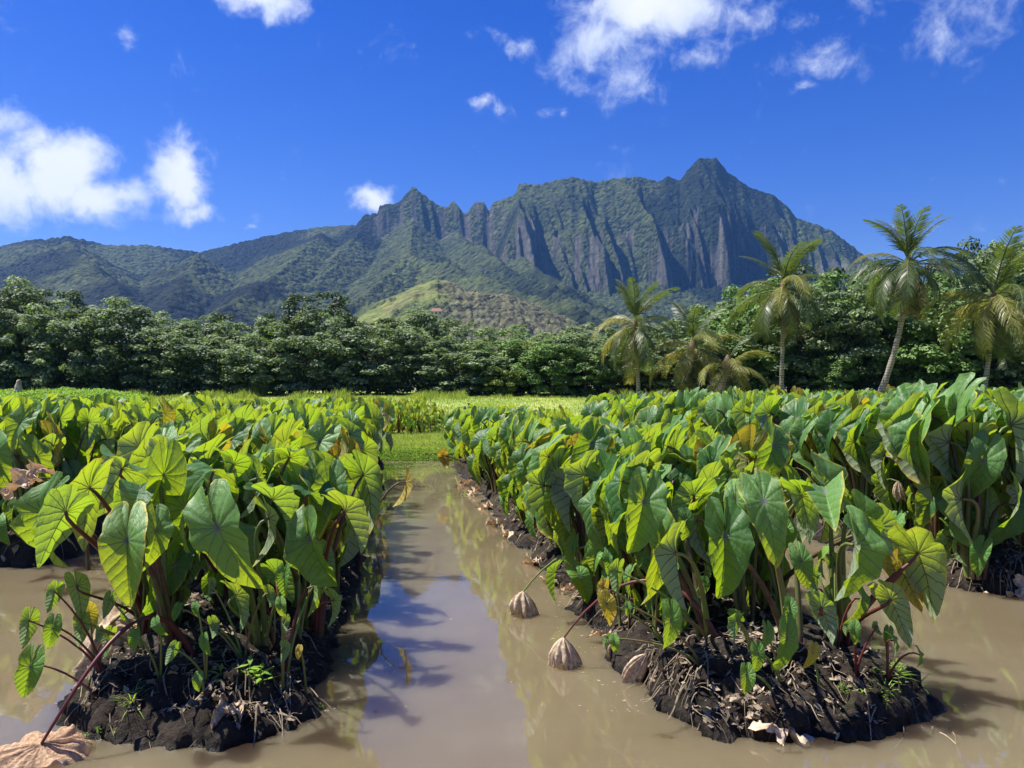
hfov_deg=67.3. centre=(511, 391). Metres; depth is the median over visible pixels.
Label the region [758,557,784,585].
young taro
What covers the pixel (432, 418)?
young taro
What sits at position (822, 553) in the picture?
young taro
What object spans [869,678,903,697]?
grass tuft
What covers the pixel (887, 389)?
taro plant
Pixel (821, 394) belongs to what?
taro plant
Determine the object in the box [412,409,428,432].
young taro
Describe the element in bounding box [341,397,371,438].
taro plant
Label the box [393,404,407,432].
young taro
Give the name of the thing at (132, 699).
grass tuft
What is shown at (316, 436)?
taro plant
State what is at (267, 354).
broadleaf tree
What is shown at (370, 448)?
taro plant
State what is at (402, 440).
grass
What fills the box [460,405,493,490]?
taro plant
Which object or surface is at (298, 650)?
young taro
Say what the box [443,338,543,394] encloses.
broadleaf tree
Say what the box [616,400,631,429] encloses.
taro plant
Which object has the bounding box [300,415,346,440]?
taro plant
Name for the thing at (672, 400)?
taro plant
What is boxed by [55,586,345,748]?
dry stalk litter
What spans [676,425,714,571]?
taro plant
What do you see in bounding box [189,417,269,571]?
taro plant
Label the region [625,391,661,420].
taro plant
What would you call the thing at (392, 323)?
broadleaf tree
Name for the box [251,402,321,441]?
taro plant
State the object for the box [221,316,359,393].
broadleaf tree
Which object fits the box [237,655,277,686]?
weed
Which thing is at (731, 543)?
taro plant
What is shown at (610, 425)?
taro plant
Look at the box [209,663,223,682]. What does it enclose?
weed
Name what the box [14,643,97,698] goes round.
young taro
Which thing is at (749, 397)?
taro plant
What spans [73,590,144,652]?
young taro
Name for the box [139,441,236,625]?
taro plant
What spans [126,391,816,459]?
ground
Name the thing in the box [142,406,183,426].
taro plant
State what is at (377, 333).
broadleaf tree
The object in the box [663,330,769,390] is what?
broadleaf tree
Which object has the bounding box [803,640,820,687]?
young taro
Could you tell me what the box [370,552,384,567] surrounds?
withered leaf
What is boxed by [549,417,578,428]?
taro plant
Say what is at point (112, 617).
withered leaf
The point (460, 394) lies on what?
tall grass
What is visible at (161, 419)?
taro plant
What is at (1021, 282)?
broadleaf tree
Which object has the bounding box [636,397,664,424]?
taro plant
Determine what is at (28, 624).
young taro
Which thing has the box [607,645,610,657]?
withered leaf
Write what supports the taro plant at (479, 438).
on the mud mound at (796, 713)
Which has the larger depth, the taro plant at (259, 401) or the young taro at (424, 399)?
the young taro at (424, 399)
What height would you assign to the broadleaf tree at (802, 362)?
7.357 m
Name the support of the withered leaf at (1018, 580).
on the mud mound at (955, 575)
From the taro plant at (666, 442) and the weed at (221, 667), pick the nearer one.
the weed at (221, 667)
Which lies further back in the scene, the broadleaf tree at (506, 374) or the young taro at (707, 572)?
the broadleaf tree at (506, 374)
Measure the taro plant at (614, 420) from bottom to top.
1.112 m
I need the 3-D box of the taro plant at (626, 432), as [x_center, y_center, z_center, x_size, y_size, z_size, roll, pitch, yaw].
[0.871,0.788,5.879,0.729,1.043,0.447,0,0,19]
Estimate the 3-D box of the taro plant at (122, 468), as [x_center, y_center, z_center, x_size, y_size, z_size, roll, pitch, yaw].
[-1.748,0.761,4.234,1.137,1.033,0.863,0,0,0]
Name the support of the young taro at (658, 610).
on the mud mound at (796, 713)
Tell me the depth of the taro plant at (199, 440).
4.72 m
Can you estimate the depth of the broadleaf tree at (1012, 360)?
48.82 m
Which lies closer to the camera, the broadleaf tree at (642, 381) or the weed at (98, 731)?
the weed at (98, 731)
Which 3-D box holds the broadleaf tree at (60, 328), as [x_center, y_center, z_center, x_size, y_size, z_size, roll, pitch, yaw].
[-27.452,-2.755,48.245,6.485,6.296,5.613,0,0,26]
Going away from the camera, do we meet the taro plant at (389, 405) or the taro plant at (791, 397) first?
the taro plant at (791, 397)
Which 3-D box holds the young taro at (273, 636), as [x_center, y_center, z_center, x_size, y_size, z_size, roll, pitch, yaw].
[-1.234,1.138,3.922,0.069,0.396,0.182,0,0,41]
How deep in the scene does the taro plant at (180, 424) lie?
5.68 m
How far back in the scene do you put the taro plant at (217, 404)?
13.86 m
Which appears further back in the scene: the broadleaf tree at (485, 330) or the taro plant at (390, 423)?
the broadleaf tree at (485, 330)
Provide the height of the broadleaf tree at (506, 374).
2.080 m
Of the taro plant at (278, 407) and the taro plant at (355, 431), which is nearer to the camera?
the taro plant at (355, 431)
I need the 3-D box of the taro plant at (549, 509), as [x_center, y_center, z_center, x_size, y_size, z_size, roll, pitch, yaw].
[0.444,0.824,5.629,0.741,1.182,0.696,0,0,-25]
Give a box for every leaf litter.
[70,564,357,721]
[504,499,927,731]
[819,512,1023,586]
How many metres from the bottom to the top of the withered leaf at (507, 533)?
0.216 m
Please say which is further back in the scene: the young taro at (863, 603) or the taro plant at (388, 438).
the taro plant at (388, 438)
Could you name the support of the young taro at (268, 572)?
on the mud mound at (171, 730)
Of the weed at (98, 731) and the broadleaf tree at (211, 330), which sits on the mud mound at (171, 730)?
the weed at (98, 731)
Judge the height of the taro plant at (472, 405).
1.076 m
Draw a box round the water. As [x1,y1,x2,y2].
[0,460,1023,767]
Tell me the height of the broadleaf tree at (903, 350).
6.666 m
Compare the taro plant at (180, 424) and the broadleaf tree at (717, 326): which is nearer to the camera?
the taro plant at (180, 424)
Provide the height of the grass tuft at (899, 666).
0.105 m
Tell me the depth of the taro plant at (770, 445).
4.65 m
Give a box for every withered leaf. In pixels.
[0,459,90,570]
[0,615,196,767]
[1,545,19,560]
[72,606,136,671]
[210,693,243,732]
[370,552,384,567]
[457,478,472,485]
[467,483,479,495]
[475,500,492,509]
[486,518,496,524]
[497,517,513,538]
[509,543,611,618]
[523,553,541,567]
[539,576,558,584]
[548,579,719,669]
[558,581,577,593]
[586,626,606,638]
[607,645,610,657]
[621,653,647,682]
[748,699,839,746]
[749,685,764,704]
[887,478,907,521]
[983,574,1023,599]
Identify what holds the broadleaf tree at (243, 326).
on the ground at (514, 403)
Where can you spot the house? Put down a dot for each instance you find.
(438, 311)
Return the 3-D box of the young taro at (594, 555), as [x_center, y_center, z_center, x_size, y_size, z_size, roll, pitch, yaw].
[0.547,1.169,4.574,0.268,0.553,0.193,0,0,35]
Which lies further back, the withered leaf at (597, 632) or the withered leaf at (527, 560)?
the withered leaf at (527, 560)
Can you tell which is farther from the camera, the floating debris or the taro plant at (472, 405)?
the taro plant at (472, 405)
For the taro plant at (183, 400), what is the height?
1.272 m
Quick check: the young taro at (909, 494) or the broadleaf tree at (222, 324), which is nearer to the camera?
the young taro at (909, 494)
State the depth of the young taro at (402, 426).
23.45 m
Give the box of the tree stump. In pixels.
[14,379,22,392]
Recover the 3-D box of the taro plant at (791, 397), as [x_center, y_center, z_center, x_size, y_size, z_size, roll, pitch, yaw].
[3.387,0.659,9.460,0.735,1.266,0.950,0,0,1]
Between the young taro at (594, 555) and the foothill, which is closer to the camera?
the young taro at (594, 555)
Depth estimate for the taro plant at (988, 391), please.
9.69 m
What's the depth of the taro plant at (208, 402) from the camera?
12.22 m
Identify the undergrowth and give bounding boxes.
[0,349,1023,395]
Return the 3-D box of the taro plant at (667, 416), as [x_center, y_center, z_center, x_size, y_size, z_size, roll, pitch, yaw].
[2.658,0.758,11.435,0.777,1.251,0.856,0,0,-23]
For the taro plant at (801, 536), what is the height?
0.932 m
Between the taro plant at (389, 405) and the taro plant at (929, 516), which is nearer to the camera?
the taro plant at (929, 516)
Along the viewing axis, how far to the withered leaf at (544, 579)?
6.01 m
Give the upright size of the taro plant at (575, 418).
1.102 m
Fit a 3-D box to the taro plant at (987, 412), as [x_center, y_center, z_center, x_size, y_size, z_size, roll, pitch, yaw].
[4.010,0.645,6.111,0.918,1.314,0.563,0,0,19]
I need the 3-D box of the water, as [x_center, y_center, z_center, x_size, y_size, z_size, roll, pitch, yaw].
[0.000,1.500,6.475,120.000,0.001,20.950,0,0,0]
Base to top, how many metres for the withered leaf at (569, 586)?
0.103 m
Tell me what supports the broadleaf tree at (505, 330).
on the ground at (514, 403)
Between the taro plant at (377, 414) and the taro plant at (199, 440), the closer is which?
the taro plant at (199, 440)
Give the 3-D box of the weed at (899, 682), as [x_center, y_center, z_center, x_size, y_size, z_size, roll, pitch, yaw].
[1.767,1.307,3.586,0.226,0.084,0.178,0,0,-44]
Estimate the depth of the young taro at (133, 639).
3.40 m
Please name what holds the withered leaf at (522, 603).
on the mud mound at (796, 713)
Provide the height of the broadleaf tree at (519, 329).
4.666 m
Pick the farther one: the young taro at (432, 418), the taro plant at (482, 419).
the young taro at (432, 418)
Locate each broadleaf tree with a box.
[0,275,52,388]
[0,282,94,389]
[0,288,53,377]
[0,301,37,382]
[0,302,76,390]
[21,298,127,389]
[22,299,112,382]
[48,289,94,379]
[57,309,160,390]
[62,297,152,388]
[65,296,165,391]
[102,326,192,395]
[118,314,205,391]
[141,330,243,393]
[157,310,210,353]
[168,315,274,392]
[190,312,251,370]
[190,330,301,393]
[218,316,297,392]
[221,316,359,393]
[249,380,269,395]
[256,293,343,389]
[278,312,387,391]
[287,290,369,391]
[310,314,382,386]
[313,323,419,393]
[341,317,421,393]
[358,318,424,380]
[377,328,459,394]
[388,335,518,394]
[396,306,466,392]
[411,319,482,383]
[439,322,511,393]
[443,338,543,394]
[473,324,541,346]
[481,364,522,394]
[486,327,567,393]
[494,340,569,394]
[510,337,589,395]
[527,330,603,385]
[532,331,628,395]
[540,321,620,387]
[547,345,618,396]
[585,327,665,388]
[585,341,673,392]
[618,332,721,391]
[633,317,708,389]
[650,320,680,379]
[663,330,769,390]
[672,313,773,386]
[684,294,759,364]
[705,276,822,390]
[709,307,800,391]
[733,284,872,390]
[748,261,821,392]
[749,274,867,389]
[795,285,895,389]
[800,266,888,365]
[808,353,857,391]
[812,265,914,388]
[842,256,927,346]
[845,295,937,387]
[851,287,950,376]
[878,287,984,392]
[880,271,986,387]
[888,264,949,337]
[929,278,1023,389]
[936,236,1009,361]
[943,240,1023,383]
[950,294,1023,386]
[958,254,1023,375]
[982,239,1023,383]
[991,323,1023,379]
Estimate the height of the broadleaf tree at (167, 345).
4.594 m
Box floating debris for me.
[41,485,965,711]
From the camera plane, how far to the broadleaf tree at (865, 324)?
48.39 m
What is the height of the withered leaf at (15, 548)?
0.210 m
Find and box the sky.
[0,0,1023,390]
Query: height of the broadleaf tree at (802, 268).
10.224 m
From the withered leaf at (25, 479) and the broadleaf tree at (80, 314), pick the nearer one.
the withered leaf at (25, 479)
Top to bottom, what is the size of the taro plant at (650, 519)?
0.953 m
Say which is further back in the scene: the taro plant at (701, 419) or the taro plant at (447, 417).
the taro plant at (447, 417)
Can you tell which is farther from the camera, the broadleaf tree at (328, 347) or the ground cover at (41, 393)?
the broadleaf tree at (328, 347)
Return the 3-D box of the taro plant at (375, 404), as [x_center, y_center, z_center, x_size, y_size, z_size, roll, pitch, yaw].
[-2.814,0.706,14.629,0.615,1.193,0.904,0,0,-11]
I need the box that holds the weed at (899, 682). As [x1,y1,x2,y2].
[870,658,904,689]
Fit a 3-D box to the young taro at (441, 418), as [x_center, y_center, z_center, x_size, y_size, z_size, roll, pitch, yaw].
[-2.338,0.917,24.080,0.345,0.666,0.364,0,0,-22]
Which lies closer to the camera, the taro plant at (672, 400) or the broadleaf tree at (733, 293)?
the taro plant at (672, 400)
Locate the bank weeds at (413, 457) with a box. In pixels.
[378,446,454,460]
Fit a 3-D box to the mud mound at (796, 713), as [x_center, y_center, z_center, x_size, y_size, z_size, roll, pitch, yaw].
[0.384,1.485,9.954,2.035,0.631,14.629,0,0,-9]
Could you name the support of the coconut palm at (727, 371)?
on the ground at (514, 403)
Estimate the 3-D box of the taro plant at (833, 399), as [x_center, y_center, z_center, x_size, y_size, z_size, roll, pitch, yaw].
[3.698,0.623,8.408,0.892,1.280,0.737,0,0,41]
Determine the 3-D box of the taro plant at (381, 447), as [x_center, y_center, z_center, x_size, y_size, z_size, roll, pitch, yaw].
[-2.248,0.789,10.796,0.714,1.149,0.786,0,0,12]
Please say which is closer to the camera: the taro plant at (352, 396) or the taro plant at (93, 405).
the taro plant at (93, 405)
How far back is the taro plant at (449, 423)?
13.77 m
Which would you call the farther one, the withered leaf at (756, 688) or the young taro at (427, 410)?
the young taro at (427, 410)
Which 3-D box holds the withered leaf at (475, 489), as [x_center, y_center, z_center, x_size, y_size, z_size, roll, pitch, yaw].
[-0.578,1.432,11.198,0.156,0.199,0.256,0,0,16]
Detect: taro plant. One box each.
[0,394,33,416]
[0,403,65,545]
[0,405,13,528]
[9,458,153,633]
[25,399,99,483]
[38,393,114,474]
[58,397,95,466]
[59,395,81,402]
[84,410,137,465]
[85,403,115,452]
[93,393,126,423]
[97,435,308,606]
[97,439,186,642]
[99,397,175,454]
[116,413,225,584]
[118,395,161,412]
[124,395,144,415]
[133,408,164,427]
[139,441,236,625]
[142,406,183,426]
[155,394,207,422]
[157,398,187,408]
[161,419,192,432]
[164,471,289,648]
[167,413,233,591]
[176,390,212,403]
[177,396,187,403]
[183,403,196,410]
[185,395,215,418]
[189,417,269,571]
[201,460,284,611]
[211,397,227,410]
[212,400,220,410]
[213,396,237,419]
[225,400,268,423]
[227,395,268,407]
[229,402,295,454]
[235,452,310,606]
[239,437,362,605]
[240,449,382,637]
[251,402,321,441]
[259,399,312,420]
[268,399,299,406]
[273,417,331,443]
[274,404,288,413]
[290,416,360,593]
[295,415,364,495]
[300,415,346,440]
[304,398,324,404]
[307,398,337,409]
[311,395,350,407]
[317,402,382,483]
[321,395,357,405]
[321,410,377,462]
[322,406,343,414]
[328,397,342,401]
[334,408,348,440]
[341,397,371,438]
[344,399,392,451]
[356,467,412,570]
[360,418,380,449]
[366,398,379,409]
[369,395,394,420]
[369,403,389,430]
[370,416,384,439]
[370,423,382,453]
[380,402,392,429]
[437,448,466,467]
[444,403,469,457]
[444,414,463,449]
[445,408,471,447]
[450,409,470,469]
[451,405,470,446]
[452,409,469,455]
[454,412,484,476]
[457,412,482,476]
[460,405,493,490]
[468,405,517,492]
[469,403,484,407]
[470,418,509,492]
[483,426,518,505]
[490,423,544,494]
[491,421,499,476]
[496,410,550,523]
[497,404,515,409]
[499,406,546,418]
[504,415,554,522]
[506,418,580,549]
[516,404,544,412]
[522,417,619,603]
[524,412,564,425]
[532,404,563,416]
[543,408,573,416]
[544,424,580,562]
[546,416,600,433]
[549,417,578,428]
[554,433,579,562]
[563,441,688,616]
[569,415,582,423]
[579,417,619,441]
[580,394,610,419]
[585,389,616,403]
[588,427,716,612]
[598,418,620,437]
[601,388,648,417]
[605,414,620,429]
[605,450,687,632]
[608,398,631,419]
[608,466,711,648]
[610,425,699,561]
[612,427,633,442]
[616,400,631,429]
[620,414,730,579]
[620,420,647,431]
[625,391,648,403]
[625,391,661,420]
[633,391,646,399]
[635,422,670,430]
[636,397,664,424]
[656,390,691,421]
[657,388,688,394]
[661,405,687,443]
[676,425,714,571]
[681,389,737,438]
[681,458,758,623]
[689,386,722,397]
[689,425,784,490]
[693,388,748,437]
[693,415,848,613]
[697,446,896,605]
[704,467,813,669]
[705,394,765,439]
[707,458,805,611]
[727,386,739,396]
[729,391,801,476]
[746,390,753,423]
[750,393,814,483]
[751,388,782,395]
[754,384,784,393]
[754,386,805,488]
[761,387,779,396]
[779,394,795,469]
[788,400,853,503]
[788,441,793,452]
[800,471,947,647]
[802,389,825,398]
[803,388,845,485]
[805,391,874,492]
[811,389,907,521]
[817,390,837,401]
[822,391,867,403]
[836,391,917,529]
[846,464,943,541]
[858,388,885,393]
[861,384,894,499]
[866,388,907,507]
[870,379,961,538]
[883,372,1023,579]
[944,389,1006,527]
[967,391,1023,554]
[975,382,1023,390]
[977,388,992,403]
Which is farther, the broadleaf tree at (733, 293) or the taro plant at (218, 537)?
the broadleaf tree at (733, 293)
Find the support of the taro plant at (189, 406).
on the mud mound at (23, 556)
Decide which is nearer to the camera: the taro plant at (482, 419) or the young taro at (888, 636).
the young taro at (888, 636)
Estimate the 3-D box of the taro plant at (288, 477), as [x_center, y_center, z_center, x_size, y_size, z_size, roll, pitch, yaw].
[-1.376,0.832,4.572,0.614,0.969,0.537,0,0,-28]
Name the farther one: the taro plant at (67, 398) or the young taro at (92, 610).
the taro plant at (67, 398)
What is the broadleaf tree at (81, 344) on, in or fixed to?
on the ground at (514, 403)
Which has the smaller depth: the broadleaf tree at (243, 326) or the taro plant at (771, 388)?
the taro plant at (771, 388)
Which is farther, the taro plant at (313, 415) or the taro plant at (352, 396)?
the taro plant at (352, 396)
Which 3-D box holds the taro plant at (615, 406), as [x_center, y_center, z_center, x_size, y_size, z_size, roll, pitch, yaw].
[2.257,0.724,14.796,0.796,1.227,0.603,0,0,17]
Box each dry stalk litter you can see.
[2,511,98,559]
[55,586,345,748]
[481,481,964,746]
[814,517,1023,599]
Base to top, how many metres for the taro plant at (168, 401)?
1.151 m
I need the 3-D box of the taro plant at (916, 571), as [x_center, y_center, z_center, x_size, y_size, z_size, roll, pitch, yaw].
[1.760,0.866,3.736,0.687,0.938,0.691,0,0,22]
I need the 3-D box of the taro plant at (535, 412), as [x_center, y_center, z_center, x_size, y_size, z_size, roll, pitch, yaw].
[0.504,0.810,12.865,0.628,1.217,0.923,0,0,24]
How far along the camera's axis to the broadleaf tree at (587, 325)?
50.74 m
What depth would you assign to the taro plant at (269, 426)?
5.72 m
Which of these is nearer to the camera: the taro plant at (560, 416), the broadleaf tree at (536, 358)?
the taro plant at (560, 416)
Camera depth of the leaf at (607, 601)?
3.71 m
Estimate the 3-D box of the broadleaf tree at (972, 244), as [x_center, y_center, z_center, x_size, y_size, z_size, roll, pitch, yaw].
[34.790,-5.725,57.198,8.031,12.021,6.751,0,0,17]
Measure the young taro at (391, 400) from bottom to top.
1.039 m
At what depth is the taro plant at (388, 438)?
13.81 m
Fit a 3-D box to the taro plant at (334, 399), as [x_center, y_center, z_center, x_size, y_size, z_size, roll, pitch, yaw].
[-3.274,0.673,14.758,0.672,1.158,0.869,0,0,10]
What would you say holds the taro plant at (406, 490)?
on the mud mound at (171, 730)
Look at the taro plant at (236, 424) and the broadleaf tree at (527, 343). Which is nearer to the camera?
the taro plant at (236, 424)
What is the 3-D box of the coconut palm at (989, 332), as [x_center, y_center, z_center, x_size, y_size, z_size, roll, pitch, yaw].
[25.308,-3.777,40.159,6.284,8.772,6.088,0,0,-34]
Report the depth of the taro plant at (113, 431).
8.64 m
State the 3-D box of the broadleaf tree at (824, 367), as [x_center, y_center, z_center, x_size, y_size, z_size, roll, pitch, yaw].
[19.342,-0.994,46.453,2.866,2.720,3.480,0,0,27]
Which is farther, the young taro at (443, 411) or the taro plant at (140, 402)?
the young taro at (443, 411)
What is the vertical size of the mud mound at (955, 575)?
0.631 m
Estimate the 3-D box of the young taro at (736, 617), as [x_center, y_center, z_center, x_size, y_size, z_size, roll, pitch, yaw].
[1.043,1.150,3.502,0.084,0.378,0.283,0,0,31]
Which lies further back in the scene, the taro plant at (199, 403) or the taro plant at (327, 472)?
the taro plant at (199, 403)
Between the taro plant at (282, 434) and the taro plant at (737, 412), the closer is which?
the taro plant at (282, 434)
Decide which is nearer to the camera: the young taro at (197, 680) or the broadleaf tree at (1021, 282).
the young taro at (197, 680)
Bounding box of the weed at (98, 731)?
[84,723,116,737]
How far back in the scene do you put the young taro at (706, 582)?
4.02 m
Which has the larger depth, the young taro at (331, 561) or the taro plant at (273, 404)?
the taro plant at (273, 404)
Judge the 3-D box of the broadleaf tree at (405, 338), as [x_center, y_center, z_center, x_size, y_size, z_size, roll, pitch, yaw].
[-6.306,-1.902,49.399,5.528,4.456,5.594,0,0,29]
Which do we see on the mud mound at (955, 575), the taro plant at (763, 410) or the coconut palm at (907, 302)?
the taro plant at (763, 410)
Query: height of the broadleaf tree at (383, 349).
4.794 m
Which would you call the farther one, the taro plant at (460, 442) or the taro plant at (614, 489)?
the taro plant at (460, 442)
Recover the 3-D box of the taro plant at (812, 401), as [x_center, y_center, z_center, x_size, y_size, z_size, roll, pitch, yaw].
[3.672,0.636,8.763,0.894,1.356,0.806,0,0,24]
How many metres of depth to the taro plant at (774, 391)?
15.69 m
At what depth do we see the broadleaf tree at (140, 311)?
51.25 m
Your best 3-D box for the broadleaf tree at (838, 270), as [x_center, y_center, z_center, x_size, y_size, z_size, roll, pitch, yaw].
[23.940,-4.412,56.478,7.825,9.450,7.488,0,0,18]
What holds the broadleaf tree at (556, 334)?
on the ground at (514, 403)
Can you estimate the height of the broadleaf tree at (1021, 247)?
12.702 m
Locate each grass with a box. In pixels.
[1,386,989,400]
[33,394,594,434]
[382,430,453,452]
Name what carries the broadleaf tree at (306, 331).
on the ground at (514, 403)
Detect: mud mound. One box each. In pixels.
[0,512,127,568]
[56,457,384,751]
[453,457,946,743]
[785,498,1023,596]
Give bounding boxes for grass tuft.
[109,684,154,720]
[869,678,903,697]
[884,659,919,691]
[918,673,948,694]
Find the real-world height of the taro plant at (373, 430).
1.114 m
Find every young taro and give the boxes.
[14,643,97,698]
[19,580,104,673]
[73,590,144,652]
[86,601,116,669]
[120,547,156,635]
[128,615,167,678]
[165,601,210,683]
[171,577,274,658]
[192,670,204,694]
[257,591,281,646]
[260,541,280,610]
[260,559,325,677]
[275,596,290,689]
[295,644,307,696]
[297,539,334,639]
[335,540,344,559]
[387,398,399,402]
[389,410,399,430]
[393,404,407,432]
[395,404,408,431]
[399,402,421,432]
[409,397,423,425]
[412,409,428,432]
[413,403,430,431]
[414,396,431,404]
[423,404,429,430]
[426,414,436,431]
[427,412,441,431]
[429,404,436,428]
[436,412,443,429]
[440,409,446,423]
[483,462,490,489]
[585,540,621,625]
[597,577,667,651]
[602,601,700,664]
[606,536,622,580]
[627,556,646,629]
[637,556,670,631]
[641,545,684,624]
[666,576,709,631]
[677,562,710,629]
[727,608,756,673]
[740,662,773,693]
[747,514,797,614]
[750,619,780,681]
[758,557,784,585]
[784,489,789,500]
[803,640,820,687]
[809,546,851,610]
[810,552,870,648]
[842,619,881,676]
[883,624,923,679]
[889,481,908,529]
[905,484,947,527]
[953,501,997,543]
[998,517,1006,548]
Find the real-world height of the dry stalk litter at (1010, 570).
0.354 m
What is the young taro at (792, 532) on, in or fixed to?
on the mud mound at (796, 713)
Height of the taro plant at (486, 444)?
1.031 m
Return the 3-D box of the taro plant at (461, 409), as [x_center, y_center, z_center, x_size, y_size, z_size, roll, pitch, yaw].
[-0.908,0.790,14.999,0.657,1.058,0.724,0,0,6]
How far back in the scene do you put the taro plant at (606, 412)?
15.50 m
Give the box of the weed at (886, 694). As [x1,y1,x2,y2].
[837,682,890,709]
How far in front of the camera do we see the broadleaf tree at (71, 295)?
57.40 m
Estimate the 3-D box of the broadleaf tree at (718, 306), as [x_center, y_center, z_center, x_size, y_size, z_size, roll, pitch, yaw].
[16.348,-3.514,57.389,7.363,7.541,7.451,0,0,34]
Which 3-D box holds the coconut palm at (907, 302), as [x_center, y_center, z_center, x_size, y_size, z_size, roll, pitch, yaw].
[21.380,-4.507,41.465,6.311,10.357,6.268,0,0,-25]
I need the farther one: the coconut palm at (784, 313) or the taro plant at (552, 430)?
the coconut palm at (784, 313)
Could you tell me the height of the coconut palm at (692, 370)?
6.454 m
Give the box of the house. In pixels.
[430,308,442,317]
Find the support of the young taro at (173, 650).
on the mud mound at (171, 730)
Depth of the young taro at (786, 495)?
8.63 m
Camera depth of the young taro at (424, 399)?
25.29 m
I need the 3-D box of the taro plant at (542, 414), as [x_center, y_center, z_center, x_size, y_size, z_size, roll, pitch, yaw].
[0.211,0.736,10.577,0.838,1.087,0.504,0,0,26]
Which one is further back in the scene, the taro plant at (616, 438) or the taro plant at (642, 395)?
the taro plant at (642, 395)
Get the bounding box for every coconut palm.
[593,277,678,392]
[643,299,756,398]
[688,327,775,393]
[725,230,832,390]
[846,204,982,392]
[927,225,1023,387]
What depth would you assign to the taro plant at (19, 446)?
6.69 m
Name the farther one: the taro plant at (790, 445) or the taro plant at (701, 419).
the taro plant at (701, 419)
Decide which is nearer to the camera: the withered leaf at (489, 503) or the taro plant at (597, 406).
the withered leaf at (489, 503)
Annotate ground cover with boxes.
[0,386,149,401]
[0,388,29,396]
[788,389,875,395]
[988,386,1018,390]
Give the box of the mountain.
[0,157,895,390]
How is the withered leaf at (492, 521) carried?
on the mud mound at (796, 713)
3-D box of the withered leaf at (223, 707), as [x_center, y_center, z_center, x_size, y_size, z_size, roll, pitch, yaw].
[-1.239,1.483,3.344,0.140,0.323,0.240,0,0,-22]
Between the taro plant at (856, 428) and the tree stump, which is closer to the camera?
the taro plant at (856, 428)
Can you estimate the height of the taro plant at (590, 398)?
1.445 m
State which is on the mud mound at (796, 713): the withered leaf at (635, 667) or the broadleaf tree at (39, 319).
the withered leaf at (635, 667)
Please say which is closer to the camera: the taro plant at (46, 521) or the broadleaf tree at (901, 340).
the taro plant at (46, 521)
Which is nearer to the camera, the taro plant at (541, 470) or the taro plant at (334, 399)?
the taro plant at (541, 470)
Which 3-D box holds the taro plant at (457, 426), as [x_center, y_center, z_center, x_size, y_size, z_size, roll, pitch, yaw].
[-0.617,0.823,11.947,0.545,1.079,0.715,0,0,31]
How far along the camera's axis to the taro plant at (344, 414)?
7.89 m
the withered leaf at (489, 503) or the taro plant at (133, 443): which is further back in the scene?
the withered leaf at (489, 503)
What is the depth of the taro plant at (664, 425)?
6.94 m
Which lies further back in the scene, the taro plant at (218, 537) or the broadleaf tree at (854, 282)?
the broadleaf tree at (854, 282)
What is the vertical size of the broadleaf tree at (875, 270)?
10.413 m
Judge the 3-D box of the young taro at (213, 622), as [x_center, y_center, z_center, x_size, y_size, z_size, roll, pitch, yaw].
[-1.367,1.112,3.650,0.422,0.448,0.232,0,0,-40]
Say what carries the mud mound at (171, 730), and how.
on the ground at (514, 403)
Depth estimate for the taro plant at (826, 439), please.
7.45 m
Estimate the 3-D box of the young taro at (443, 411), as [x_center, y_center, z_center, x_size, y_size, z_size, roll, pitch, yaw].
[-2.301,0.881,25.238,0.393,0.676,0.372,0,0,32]
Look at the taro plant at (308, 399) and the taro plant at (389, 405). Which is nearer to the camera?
the taro plant at (308, 399)
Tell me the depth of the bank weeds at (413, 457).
16.90 m
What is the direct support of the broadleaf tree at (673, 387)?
on the ground at (514, 403)
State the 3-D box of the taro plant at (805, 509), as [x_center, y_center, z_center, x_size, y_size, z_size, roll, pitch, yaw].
[1.528,0.822,4.429,0.756,0.986,1.018,0,0,-27]
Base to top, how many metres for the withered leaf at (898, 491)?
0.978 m
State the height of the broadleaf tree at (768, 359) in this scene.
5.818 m
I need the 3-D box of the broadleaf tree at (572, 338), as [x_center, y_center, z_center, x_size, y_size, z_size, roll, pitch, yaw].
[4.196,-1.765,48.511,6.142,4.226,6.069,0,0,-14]
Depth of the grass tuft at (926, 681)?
3.65 m
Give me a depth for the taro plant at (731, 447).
4.98 m
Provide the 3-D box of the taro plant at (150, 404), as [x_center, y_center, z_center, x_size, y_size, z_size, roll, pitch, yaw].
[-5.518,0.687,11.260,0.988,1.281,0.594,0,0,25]
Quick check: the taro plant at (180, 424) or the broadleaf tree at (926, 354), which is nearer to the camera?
the taro plant at (180, 424)
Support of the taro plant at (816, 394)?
on the mud mound
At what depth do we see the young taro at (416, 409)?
23.44 m
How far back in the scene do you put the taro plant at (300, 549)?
4.11 m
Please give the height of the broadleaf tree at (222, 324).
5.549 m
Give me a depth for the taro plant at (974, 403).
6.54 m
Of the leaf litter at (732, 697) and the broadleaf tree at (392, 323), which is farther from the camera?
the broadleaf tree at (392, 323)
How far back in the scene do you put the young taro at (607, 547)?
5.10 m
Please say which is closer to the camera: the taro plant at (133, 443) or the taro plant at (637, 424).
the taro plant at (133, 443)
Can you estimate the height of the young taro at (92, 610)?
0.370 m
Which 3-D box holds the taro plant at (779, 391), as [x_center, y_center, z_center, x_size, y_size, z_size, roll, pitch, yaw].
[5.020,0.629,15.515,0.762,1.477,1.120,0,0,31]
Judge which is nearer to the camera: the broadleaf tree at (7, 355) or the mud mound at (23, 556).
the mud mound at (23, 556)
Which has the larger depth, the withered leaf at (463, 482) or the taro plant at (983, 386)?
the taro plant at (983, 386)
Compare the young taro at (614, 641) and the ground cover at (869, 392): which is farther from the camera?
the ground cover at (869, 392)
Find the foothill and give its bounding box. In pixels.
[340,279,604,355]
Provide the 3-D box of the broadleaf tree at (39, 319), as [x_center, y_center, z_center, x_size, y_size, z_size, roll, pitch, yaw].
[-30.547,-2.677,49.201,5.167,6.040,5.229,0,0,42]

